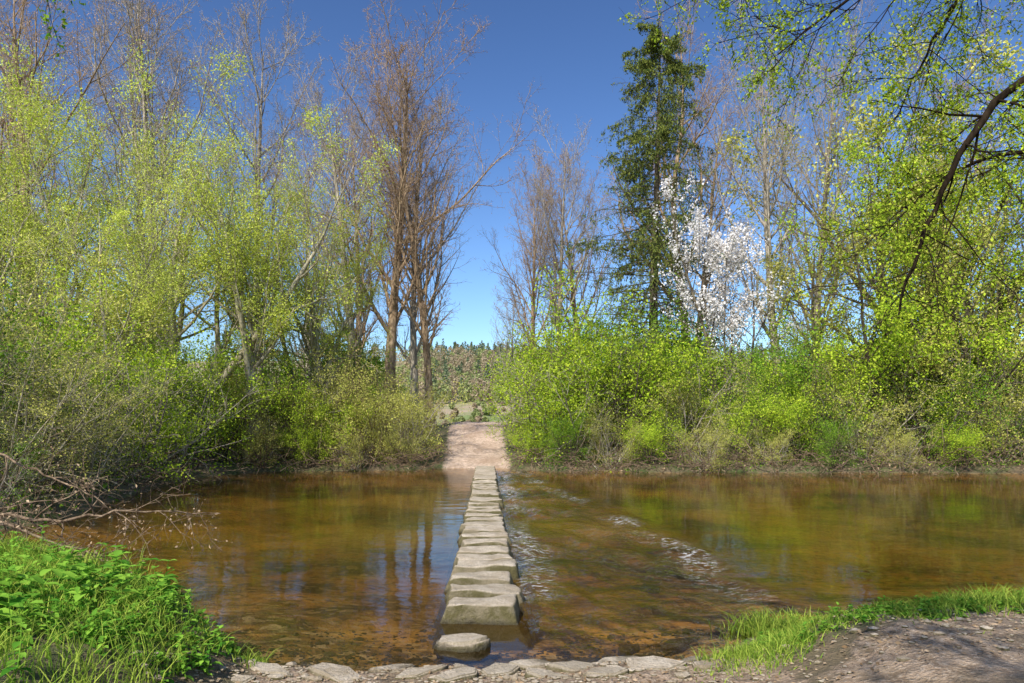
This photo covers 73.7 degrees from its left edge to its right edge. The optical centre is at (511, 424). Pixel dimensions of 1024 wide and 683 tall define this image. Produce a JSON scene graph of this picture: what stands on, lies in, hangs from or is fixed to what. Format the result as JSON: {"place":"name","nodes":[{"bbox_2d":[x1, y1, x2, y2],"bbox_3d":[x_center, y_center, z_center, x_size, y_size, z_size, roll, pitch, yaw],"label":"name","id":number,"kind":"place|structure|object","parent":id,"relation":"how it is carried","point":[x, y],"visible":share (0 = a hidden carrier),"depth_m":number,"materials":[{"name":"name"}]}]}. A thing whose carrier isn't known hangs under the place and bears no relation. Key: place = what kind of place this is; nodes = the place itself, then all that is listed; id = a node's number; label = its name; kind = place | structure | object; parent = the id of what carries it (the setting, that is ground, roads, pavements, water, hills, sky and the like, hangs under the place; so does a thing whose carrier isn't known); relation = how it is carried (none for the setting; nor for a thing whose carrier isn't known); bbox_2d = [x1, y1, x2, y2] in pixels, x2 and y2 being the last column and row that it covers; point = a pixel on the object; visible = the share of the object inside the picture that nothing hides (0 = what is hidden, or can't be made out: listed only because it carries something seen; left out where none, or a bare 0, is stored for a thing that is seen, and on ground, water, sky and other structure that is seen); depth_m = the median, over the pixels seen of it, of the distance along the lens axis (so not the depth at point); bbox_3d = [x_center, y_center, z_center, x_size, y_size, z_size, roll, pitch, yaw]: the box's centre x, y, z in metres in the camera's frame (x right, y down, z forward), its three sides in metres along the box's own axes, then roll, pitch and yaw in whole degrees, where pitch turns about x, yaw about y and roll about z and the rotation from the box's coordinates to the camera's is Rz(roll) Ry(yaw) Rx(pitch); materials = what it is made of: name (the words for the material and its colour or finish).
{"place":"outdoors","nodes":[
{"label":"outdoors","id":0,"kind":"place"},
{"bbox_2d":[0,359,1023,682],"bbox_3d":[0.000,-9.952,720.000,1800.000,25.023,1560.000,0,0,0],"label":"ground","id":1,"kind":"structure","parent":0,"point":[250,581],"depth_m":10.26,"materials":[{"name":"soil"}]},
{"bbox_2d":[0,385,50,512],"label":"overhanging shrub","id":2,"kind":"object","parent":1,"relation":"on","point":[13,473],"visible":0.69,"depth_m":11.95,"materials":[{"name":"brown plant"}]},
{"bbox_2d":[0,0,83,322],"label":"bare tree","id":3,"kind":"object","parent":1,"relation":"on","point":[36,126],"visible":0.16,"depth_m":36.92,"materials":[{"name":"brown plant"}]},
{"bbox_2d":[0,34,95,339],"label":"willow tree","id":4,"kind":"object","parent":1,"relation":"on","point":[19,230],"visible":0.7,"depth_m":21.36,"materials":[{"name":"green plant"}]},
{"bbox_2d":[0,204,109,448],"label":"willow tree","id":5,"kind":"object","parent":1,"relation":"on","point":[36,246],"visible":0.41,"depth_m":16.26,"materials":[{"name":"green plant"}]},
{"bbox_2d":[0,271,125,489],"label":"shrub","id":6,"kind":"object","parent":1,"relation":"on","point":[12,345],"visible":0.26,"depth_m":14.50,"materials":[{"name":"green plant"}]},
{"bbox_2d":[0,525,125,682],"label":"nettle patch","id":7,"kind":"object","parent":1,"relation":"on","point":[10,662],"visible":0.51,"depth_m":5.35,"materials":[{"name":"green plant"}]},
{"bbox_2d":[0,259,128,489],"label":"overhanging shrub","id":8,"kind":"object","parent":1,"relation":"on","point":[39,362],"visible":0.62,"depth_m":13.62,"materials":[{"name":"green plant"}]},
{"bbox_2d":[0,56,159,431],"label":"willow tree","id":9,"kind":"object","parent":1,"relation":"on","point":[78,207],"visible":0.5,"depth_m":23.63,"materials":[{"name":"green plant"}]},
{"bbox_2d":[0,291,173,508],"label":"overhanging shrub","id":10,"kind":"object","parent":1,"relation":"on","point":[50,424],"visible":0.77,"depth_m":12.46,"materials":[{"name":"green plant"}]},
{"bbox_2d":[0,259,173,477],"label":"shrub","id":11,"kind":"object","parent":1,"relation":"on","point":[43,319],"visible":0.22,"depth_m":17.84,"materials":[{"name":"green plant"}]},
{"bbox_2d":[0,545,185,643],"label":"broadleaf weed","id":12,"kind":"object","parent":1,"relation":"on","point":[81,568],"visible":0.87,"depth_m":4.55,"materials":[{"name":"green plant"}]},
{"bbox_2d":[0,0,188,346],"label":"bare tree","id":13,"kind":"object","parent":1,"relation":"on","point":[22,20],"visible":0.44,"depth_m":30.38,"materials":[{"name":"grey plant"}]},
{"bbox_2d":[0,181,190,452],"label":"shrub","id":14,"kind":"object","parent":1,"relation":"on","point":[141,335],"visible":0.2,"depth_m":20.30,"materials":[{"name":"green plant"}]},
{"bbox_2d":[0,280,219,491],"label":"overhanging shrub","id":15,"kind":"object","parent":1,"relation":"on","point":[102,466],"visible":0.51,"depth_m":15.33,"materials":[{"name":"green plant"}]},
{"bbox_2d":[11,137,216,467],"bbox_3d":[-11.936,-3.522,20.829,5.546,9.889,5.462,0,0,40],"label":"willow tree","id":16,"kind":"object","parent":1,"relation":"on","point":[142,278],"visible":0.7,"depth_m":20.78,"materials":[{"name":"green plant"}]},
{"bbox_2d":[0,427,227,581],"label":"fallen branch","id":17,"kind":"object","parent":1,"relation":"on","point":[12,525],"visible":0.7,"depth_m":8.44,"materials":[{"name":"brown wood"}]},
{"bbox_2d":[19,573,244,682],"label":"herb patch","id":18,"kind":"object","parent":1,"relation":"on","point":[93,632],"visible":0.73,"depth_m":4.28,"materials":[{"name":"green plant"}]},
{"bbox_2d":[0,533,282,682],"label":"grass","id":19,"kind":"structure","parent":1,"relation":"on","point":[5,644],"depth_m":4.21,"materials":[{"name":"plant"}]},
{"bbox_2d":[7,310,280,487],"bbox_3d":[-10.367,0.019,19.384,6.586,6.669,6.585,0,0,-5],"label":"shrub","id":20,"kind":"object","parent":1,"relation":"on","point":[152,444],"visible":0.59,"depth_m":19.06,"materials":[{"name":"green plant"}]},
{"bbox_2d":[48,0,242,358],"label":"bare tree","id":21,"kind":"object","parent":1,"relation":"on","point":[144,105],"visible":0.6,"depth_m":32.90,"materials":[{"name":"brown plant"}]},
{"bbox_2d":[45,0,262,409],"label":"bare tree","id":22,"kind":"object","parent":1,"relation":"on","point":[133,109],"visible":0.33,"depth_m":37.78,"materials":[{"name":"brown plant"}]},
{"bbox_2d":[84,301,242,453],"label":"shrub","id":23,"kind":"object","parent":1,"relation":"on","point":[201,326],"visible":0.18,"depth_m":24.76,"materials":[{"name":"green plant"}]},
{"bbox_2d":[66,325,262,471],"bbox_3d":[-11.884,-0.020,22.348,6.586,6.669,6.585,0,0,-45],"label":"shrub","id":24,"kind":"object","parent":1,"relation":"on","point":[210,367],"visible":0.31,"depth_m":22.68,"materials":[{"name":"green plant"}]},
{"bbox_2d":[116,324,303,470],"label":"shrub","id":25,"kind":"object","parent":1,"relation":"on","point":[239,423],"visible":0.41,"depth_m":25.02,"materials":[{"name":"green plant"}]},
{"bbox_2d":[101,34,331,463],"bbox_3d":[-11.191,-5.770,26.204,8.222,14.659,8.097,0,0,-6],"label":"willow tree","id":26,"kind":"object","parent":1,"relation":"on","point":[234,288],"visible":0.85,"depth_m":25.04,"materials":[{"name":"green plant"}]},
{"bbox_2d":[32,35,405,451],"bbox_3d":[-10.546,-5.691,26.623,12.263,13.768,8.604,0,0,-18],"label":"willow tree","id":27,"kind":"object","parent":1,"relation":"on","point":[298,278],"visible":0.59,"depth_m":25.08,"materials":[{"name":"green plant"}]},
{"bbox_2d":[202,407,287,468],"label":"shrub","id":28,"kind":"object","parent":1,"relation":"on","point":[268,438],"visible":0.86,"depth_m":24.65,"materials":[{"name":"green plant"}]},
{"bbox_2d":[161,0,351,422],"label":"bare tree","id":29,"kind":"object","parent":1,"relation":"on","point":[260,98],"visible":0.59,"depth_m":37.95,"materials":[{"name":"brown plant"}]},
{"bbox_2d":[188,350,339,460],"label":"shrub","id":30,"kind":"object","parent":1,"relation":"on","point":[274,451],"visible":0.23,"depth_m":25.96,"materials":[{"name":"green plant"}]},
{"bbox_2d":[212,321,391,459],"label":"shrub","id":31,"kind":"object","parent":1,"relation":"on","point":[282,399],"visible":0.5,"depth_m":26.09,"materials":[{"name":"green plant"}]},
{"bbox_2d":[240,90,364,391],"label":"bare tree","id":32,"kind":"object","parent":1,"relation":"on","point":[283,174],"visible":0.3,"depth_m":38.20,"materials":[{"name":"brown plant"}]},
{"bbox_2d":[218,158,398,439],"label":"willow tree","id":33,"kind":"object","parent":1,"relation":"on","point":[314,340],"visible":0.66,"depth_m":28.94,"materials":[{"name":"green plant"}]},
{"bbox_2d":[273,407,347,471],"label":"shrub","id":34,"kind":"object","parent":1,"relation":"on","point":[308,447],"visible":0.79,"depth_m":25.28,"materials":[{"name":"green plant"}]},
{"bbox_2d":[231,314,390,433],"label":"shrub","id":35,"kind":"object","parent":1,"relation":"on","point":[324,363],"visible":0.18,"depth_m":30.30,"materials":[{"name":"green plant"}]},
{"bbox_2d":[261,350,386,464],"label":"shrub","id":36,"kind":"object","parent":1,"relation":"on","point":[303,390],"visible":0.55,"depth_m":25.85,"materials":[{"name":"green plant"}]},
{"bbox_2d":[245,36,412,426],"bbox_3d":[-8.732,-9.232,34.037,6.780,18.893,6.505,-3,-2,28],"label":"bare tree","id":37,"kind":"object","parent":1,"relation":"on","point":[359,334],"visible":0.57,"depth_m":33.48,"materials":[{"name":"grey plant"}]},
{"bbox_2d":[293,354,403,460],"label":"shrub","id":38,"kind":"object","parent":1,"relation":"on","point":[333,393],"visible":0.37,"depth_m":26.04,"materials":[{"name":"green plant"}]},
{"bbox_2d":[292,320,417,444],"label":"shrub","id":39,"kind":"object","parent":1,"relation":"on","point":[364,378],"visible":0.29,"depth_m":28.70,"materials":[{"name":"green plant"}]},
{"bbox_2d":[298,347,416,461],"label":"shrub","id":40,"kind":"object","parent":1,"relation":"on","point":[375,423],"visible":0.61,"depth_m":25.83,"materials":[{"name":"green plant"}]},
{"bbox_2d":[256,80,472,386],"bbox_3d":[-8.556,-10.029,37.454,9.077,20.393,9.903,0,0,36],"label":"bare tree","id":41,"kind":"object","parent":1,"relation":"on","point":[361,316],"visible":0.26,"depth_m":38.20,"materials":[{"name":"brown plant"}]},
{"bbox_2d":[341,365,472,458],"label":"shrub","id":42,"kind":"object","parent":1,"relation":"on","point":[414,414],"visible":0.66,"depth_m":27.78,"materials":[{"name":"green plant"}]},
{"bbox_2d":[340,29,489,429],"bbox_3d":[-4.912,-9.476,34.044,6.949,19.599,6.207,0,0,-9],"label":"bare tree","id":43,"kind":"object","parent":1,"relation":"on","point":[424,330],"visible":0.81,"depth_m":33.45,"materials":[{"name":"brown plant"}]},
{"bbox_2d":[347,31,489,424],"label":"bare tree","id":44,"kind":"object","parent":1,"relation":"on","point":[414,350],"visible":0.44,"depth_m":37.12,"materials":[{"name":"brown plant"}]},
{"bbox_2d":[297,0,542,427],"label":"bare tree","id":45,"kind":"object","parent":1,"relation":"on","point":[394,314],"visible":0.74,"depth_m":33.72,"materials":[{"name":"brown plant"}]},
{"bbox_2d":[433,633,491,661],"bbox_3d":[-0.393,1.751,5.416,0.457,0.169,0.373,0,0,-6],"label":"stepping stone","id":46,"kind":"object","parent":1,"relation":"on","point":[463,647],"visible":1,"depth_m":5.29,"materials":[{"name":"stone"}]},
{"bbox_2d":[437,572,514,616],"bbox_3d":[-0.331,1.903,7.273,1.037,0.640,0.538,0,0,3],"label":"stepping stone","id":47,"kind":"object","parent":1,"relation":"on","point":[480,578],"visible":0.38,"depth_m":7.13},
{"bbox_2d":[433,594,531,650],"bbox_3d":[-0.263,1.891,6.171,1.023,0.655,0.636,0,0,2],"label":"stepping stone","id":48,"kind":"object","parent":1,"relation":"on","point":[499,622],"visible":0.55,"depth_m":6.00,"materials":[{"name":"stone"}]},
{"bbox_2d":[437,558,532,618],"bbox_3d":[-0.313,1.889,7.813,1.096,0.648,0.543,0,0,-2],"label":"stepping stone","id":49,"kind":"object","parent":1,"relation":"on","point":[474,565],"visible":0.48,"depth_m":7.66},
{"bbox_2d":[433,583,538,641],"bbox_3d":[-0.258,1.904,6.719,1.111,0.632,0.565,0,0,-2],"label":"stepping stone","id":50,"kind":"object","parent":1,"relation":"on","point":[514,591],"visible":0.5,"depth_m":6.63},
{"bbox_2d":[0,418,1023,535],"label":"driftwood twigs","id":51,"kind":"object","parent":1,"relation":"on","point":[421,457],"visible":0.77,"depth_m":24.55,"materials":[{"name":"brown wood"}]},
{"bbox_2d":[0,416,1023,523],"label":"undergrowth","id":52,"kind":"object","parent":1,"relation":"on","point":[191,466],"visible":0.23,"depth_m":24.78,"materials":[{"name":"green plant"}]},
{"bbox_2d":[470,366,560,448],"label":"shrub","id":53,"kind":"object","parent":1,"relation":"on","point":[491,409],"visible":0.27,"depth_m":29.25,"materials":[{"name":"green plant"}]},
{"bbox_2d":[13,331,1023,425],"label":"background trees","id":54,"kind":"object","parent":1,"relation":"on","point":[382,362],"depth_m":49.45,"materials":[{"name":"green plant"}]},
{"bbox_2d":[477,147,566,423],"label":"bare tree","id":55,"kind":"object","parent":1,"relation":"on","point":[528,263],"visible":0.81,"depth_m":40.54,"materials":[{"name":"brown plant"}]},
{"bbox_2d":[200,338,859,425],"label":"distant trees","id":56,"kind":"object","parent":1,"relation":"on","point":[462,359],"visible":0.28,"depth_m":164.12,"materials":[{"name":"plant"}]},
{"bbox_2d":[487,329,611,465],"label":"shrub","id":57,"kind":"object","parent":1,"relation":"on","point":[527,395],"visible":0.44,"depth_m":27.06,"materials":[{"name":"green plant"}]},
{"bbox_2d":[517,104,615,366],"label":"bare tree","id":58,"kind":"object","parent":1,"relation":"on","point":[553,244],"visible":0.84,"depth_m":40.33,"materials":[{"name":"brown plant"}]},
{"bbox_2d":[534,402,600,467],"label":"shrub","id":59,"kind":"object","parent":1,"relation":"on","point":[572,434],"visible":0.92,"depth_m":25.64,"materials":[{"name":"green plant"}]},
{"bbox_2d":[518,145,623,377],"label":"bare tree","id":60,"kind":"object","parent":1,"relation":"on","point":[572,268],"visible":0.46,"depth_m":42.70,"materials":[{"name":"brown plant"}]},
{"bbox_2d":[476,316,667,473],"bbox_3d":[2.036,-0.449,27.278,7.839,7.939,7.840,0,0,43],"label":"shrub","id":61,"kind":"object","parent":1,"relation":"on","point":[536,406],"visible":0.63,"depth_m":26.64,"materials":[{"name":"green plant"}]},
{"bbox_2d":[133,602,1023,682],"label":"pebbles","id":62,"kind":"object","parent":1,"relation":"on","point":[679,674],"visible":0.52,"depth_m":4.74,"materials":[{"name":"stone"}]},
{"bbox_2d":[475,261,714,449],"bbox_3d":[3.382,-2.366,29.297,9.884,9.310,8.649,0,0,6],"label":"shrub","id":63,"kind":"object","parent":1,"relation":"on","point":[559,324],"visible":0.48,"depth_m":27.55,"materials":[{"name":"green plant"}]},
{"bbox_2d":[174,604,1023,682],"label":"leaf litter","id":64,"kind":"object","parent":1,"relation":"on","point":[843,646],"visible":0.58,"depth_m":4.39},
{"bbox_2d":[582,394,644,471],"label":"shrub","id":65,"kind":"object","parent":1,"relation":"on","point":[602,452],"visible":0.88,"depth_m":25.60,"materials":[{"name":"green plant"}]},
{"bbox_2d":[519,282,744,454],"bbox_3d":[4.702,-1.689,28.116,8.386,7.900,7.338,0,0,-44],"label":"shrub","id":66,"kind":"object","parent":1,"relation":"on","point":[645,381],"visible":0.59,"depth_m":27.02,"materials":[{"name":"green plant"}]},
{"bbox_2d":[529,291,744,441],"bbox_3d":[6.130,-2.525,30.439,9.901,7.196,7.259,0,0,16],"label":"shrub","id":67,"kind":"object","parent":1,"relation":"on","point":[635,336],"visible":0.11,"depth_m":29.65,"materials":[{"name":"green plant"}]},
{"bbox_2d":[549,21,746,394],"bbox_3d":[7.082,-10.344,35.827,10.619,21.031,10.522,0,0,17],"label":"spruce tree","id":68,"kind":"object","parent":1,"relation":"on","point":[665,122],"visible":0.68,"depth_m":35.28,"materials":[{"name":"green plant"}]},
{"bbox_2d":[565,271,746,424],"bbox_3d":[6.263,-3.375,32.098,10.608,7.710,7.777,0,0,-34],"label":"shrub","id":69,"kind":"object","parent":1,"relation":"on","point":[668,327],"visible":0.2,"depth_m":32.35,"materials":[{"name":"green plant"}]},
{"bbox_2d":[618,399,693,464],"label":"shrub","id":70,"kind":"object","parent":1,"relation":"on","point":[654,435],"visible":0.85,"depth_m":25.51,"materials":[{"name":"green plant"}]},
{"bbox_2d":[591,0,773,425],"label":"bare tree","id":71,"kind":"object","parent":1,"relation":"on","point":[704,100],"visible":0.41,"depth_m":42.87,"materials":[{"name":"brown plant"}]},
{"bbox_2d":[610,341,764,457],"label":"shrub","id":72,"kind":"object","parent":1,"relation":"on","point":[691,412],"visible":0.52,"depth_m":26.73,"materials":[{"name":"green plant"}]},
{"bbox_2d":[620,330,783,446],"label":"shrub","id":73,"kind":"object","parent":1,"relation":"on","point":[708,367],"visible":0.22,"depth_m":28.46,"materials":[{"name":"green plant"}]},
{"bbox_2d":[671,406,738,471],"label":"shrub","id":74,"kind":"object","parent":1,"relation":"on","point":[719,445],"visible":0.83,"depth_m":25.17,"materials":[{"name":"green plant"}]},
{"bbox_2d":[639,171,806,443],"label":"cherry tree","id":75,"kind":"object","parent":1,"relation":"on","point":[732,265],"visible":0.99,"depth_m":29.32,"materials":[{"name":"white plant"}]},
{"bbox_2d":[681,360,799,465],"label":"shrub","id":76,"kind":"object","parent":1,"relation":"on","point":[734,422],"visible":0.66,"depth_m":26.18,"materials":[{"name":"green plant"}]},
{"bbox_2d":[695,0,821,394],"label":"bare tree","id":77,"kind":"object","parent":1,"relation":"on","point":[766,204],"visible":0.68,"depth_m":34.07,"materials":[{"name":"brown plant"}]},
{"bbox_2d":[707,604,809,642],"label":"grass tuft","id":78,"kind":"object","parent":1,"relation":"on","point":[746,629],"visible":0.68,"depth_m":5.71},
{"bbox_2d":[677,306,848,427],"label":"shrub","id":79,"kind":"object","parent":1,"relation":"on","point":[778,327],"visible":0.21,"depth_m":30.41,"materials":[{"name":"green plant"}]},
{"bbox_2d":[733,409,809,464],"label":"shrub","id":80,"kind":"object","parent":1,"relation":"on","point":[783,437],"visible":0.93,"depth_m":25.25,"materials":[{"name":"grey plant"}]},
{"bbox_2d":[738,350,857,460],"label":"shrub","id":81,"kind":"object","parent":1,"relation":"on","point":[800,403],"visible":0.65,"depth_m":25.76,"materials":[{"name":"green plant"}]},
{"bbox_2d":[720,311,877,456],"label":"shrub","id":82,"kind":"object","parent":1,"relation":"on","point":[803,352],"visible":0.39,"depth_m":27.29,"materials":[{"name":"green plant"}]},
{"bbox_2d":[617,0,1023,387],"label":"overhanging tree","id":83,"kind":"object","parent":1,"relation":"on","point":[953,172],"visible":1,"depth_m":9.08,"materials":[{"name":"green plant"}]},
{"bbox_2d":[743,0,898,424],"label":"bare tree","id":84,"kind":"object","parent":1,"relation":"on","point":[833,118],"visible":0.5,"depth_m":37.07,"materials":[{"name":"grey plant"}]},
{"bbox_2d":[787,406,873,469],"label":"shrub","id":85,"kind":"object","parent":1,"relation":"on","point":[829,435],"visible":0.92,"depth_m":24.63,"materials":[{"name":"green plant"}]},
{"bbox_2d":[682,582,1023,682],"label":"grass","id":86,"kind":"structure","parent":1,"relation":"on","point":[743,651],"depth_m":4.90,"materials":[{"name":"plant"}]},
{"bbox_2d":[742,200,987,441],"bbox_3d":[14.718,-4.349,29.642,10.288,10.481,8.234,0,0,44],"label":"green tree","id":87,"kind":"object","parent":1,"relation":"on","point":[779,270],"visible":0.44,"depth_m":28.59,"materials":[{"name":"green plant"}]},
{"bbox_2d":[713,16,1023,425],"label":"green tree","id":88,"kind":"object","parent":1,"relation":"on","point":[864,126],"visible":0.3,"depth_m":31.03,"materials":[{"name":"green plant"}]},
{"bbox_2d":[794,346,946,460],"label":"shrub","id":89,"kind":"object","parent":1,"relation":"on","point":[866,431],"visible":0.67,"depth_m":25.76,"materials":[{"name":"green plant"}]},
{"bbox_2d":[753,297,987,456],"bbox_3d":[14.486,-1.487,27.513,7.787,7.335,6.814,0,0,-33],"label":"shrub","id":90,"kind":"object","parent":1,"relation":"on","point":[855,372],"visible":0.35,"depth_m":26.92,"materials":[{"name":"green plant"}]},
{"bbox_2d":[744,589,1023,648],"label":"herb patch","id":91,"kind":"object","parent":1,"relation":"on","point":[863,617],"visible":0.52,"depth_m":4.97,"materials":[{"name":"green plant"}]},
{"bbox_2d":[765,125,1023,452],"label":"green tree","id":92,"kind":"object","parent":1,"relation":"on","point":[884,306],"visible":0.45,"depth_m":25.61,"materials":[{"name":"green plant"}]},
{"bbox_2d":[858,412,945,468],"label":"shrub","id":93,"kind":"object","parent":1,"relation":"on","point":[908,439],"visible":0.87,"depth_m":24.87,"materials":[{"name":"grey plant"}]},
{"bbox_2d":[815,129,1023,455],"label":"green tree","id":94,"kind":"object","parent":1,"relation":"on","point":[938,366],"visible":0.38,"depth_m":25.79,"materials":[{"name":"green plant"}]},
{"bbox_2d":[835,0,1023,423],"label":"bare tree","id":95,"kind":"object","parent":1,"relation":"on","point":[982,47],"visible":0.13,"depth_m":39.77,"materials":[{"name":"brown plant"}]},
{"bbox_2d":[840,336,1023,465],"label":"shrub","id":96,"kind":"object","parent":1,"relation":"on","point":[944,423],"visible":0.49,"depth_m":25.53,"materials":[{"name":"green plant"}]},
{"bbox_2d":[850,312,1023,457],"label":"shrub","id":97,"kind":"object","parent":1,"relation":"on","point":[976,378],"visible":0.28,"depth_m":25.70,"materials":[{"name":"green plant"}]},
{"bbox_2d":[857,120,1023,429],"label":"green tree","id":98,"kind":"object","parent":1,"relation":"on","point":[1011,245],"visible":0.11,"depth_m":29.67,"materials":[{"name":"green plant"}]},
{"bbox_2d":[926,402,1008,469],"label":"shrub","id":99,"kind":"object","parent":1,"relation":"on","point":[970,438],"visible":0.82,"depth_m":24.74,"materials":[{"name":"green plant"}]},
{"bbox_2d":[919,325,1023,462],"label":"shrub","id":100,"kind":"object","parent":1,"relation":"on","point":[1014,403],"visible":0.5,"depth_m":25.08,"materials":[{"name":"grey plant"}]},
{"bbox_2d":[931,95,1023,410],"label":"green tree","id":101,"kind":"object","parent":1,"relation":"on","point":[984,294],"visible":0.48,"depth_m":25.41,"materials":[{"name":"green plant"}]},
{"bbox_2d":[0,0,1023,361],"label":"sky","id":102,"kind":"structure","parent":0,"point":[576,48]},
{"bbox_2d":[8,468,1023,638],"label":"river water","id":103,"kind":"structure","parent":0,"point":[557,514],"depth_m":14.56,"materials":[{"name":"liquid"}]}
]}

